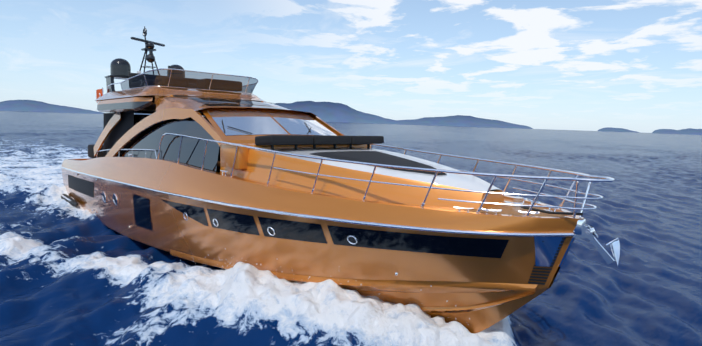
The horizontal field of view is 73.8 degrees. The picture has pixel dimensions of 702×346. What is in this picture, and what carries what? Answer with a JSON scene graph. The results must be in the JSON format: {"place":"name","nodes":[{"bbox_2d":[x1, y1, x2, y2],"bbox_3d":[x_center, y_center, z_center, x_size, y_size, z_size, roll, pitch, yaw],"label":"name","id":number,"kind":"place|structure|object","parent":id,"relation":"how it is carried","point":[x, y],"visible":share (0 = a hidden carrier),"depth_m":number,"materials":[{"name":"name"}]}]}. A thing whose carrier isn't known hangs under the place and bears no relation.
{"place":"outdoors","nodes":[
{"label":"outdoors","id":0,"kind":"place"},
{"bbox_2d":[0,111,701,345],"bbox_3d":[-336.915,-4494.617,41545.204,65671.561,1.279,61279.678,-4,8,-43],"label":"sea","id":1,"kind":"structure","parent":0,"point":[70,275],"depth_m":11.97,"materials":[{"name":"blue liquid"}]},
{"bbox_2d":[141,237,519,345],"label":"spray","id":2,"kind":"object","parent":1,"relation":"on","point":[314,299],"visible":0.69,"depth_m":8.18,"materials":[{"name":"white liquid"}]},
{"bbox_2d":[60,26,619,332],"bbox_3d":[-4.127,-1.236,14.873,5.440,8.520,23.177,-4,7,-43],"label":"yacht","id":3,"kind":"object","parent":1,"relation":"on","point":[197,166],"visible":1,"depth_m":9.24,"materials":[{"name":"orange paint"}]},
{"bbox_2d":[0,100,701,134],"bbox_3d":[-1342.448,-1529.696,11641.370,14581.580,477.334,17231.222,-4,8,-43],"label":"hills","id":4,"kind":"structure","parent":0,"point":[330,112],"depth_m":10310.67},
{"bbox_2d":[0,0,701,132],"label":"sky","id":5,"kind":"structure","parent":0,"point":[583,65],"materials":[{"name":"blue"}]}
]}

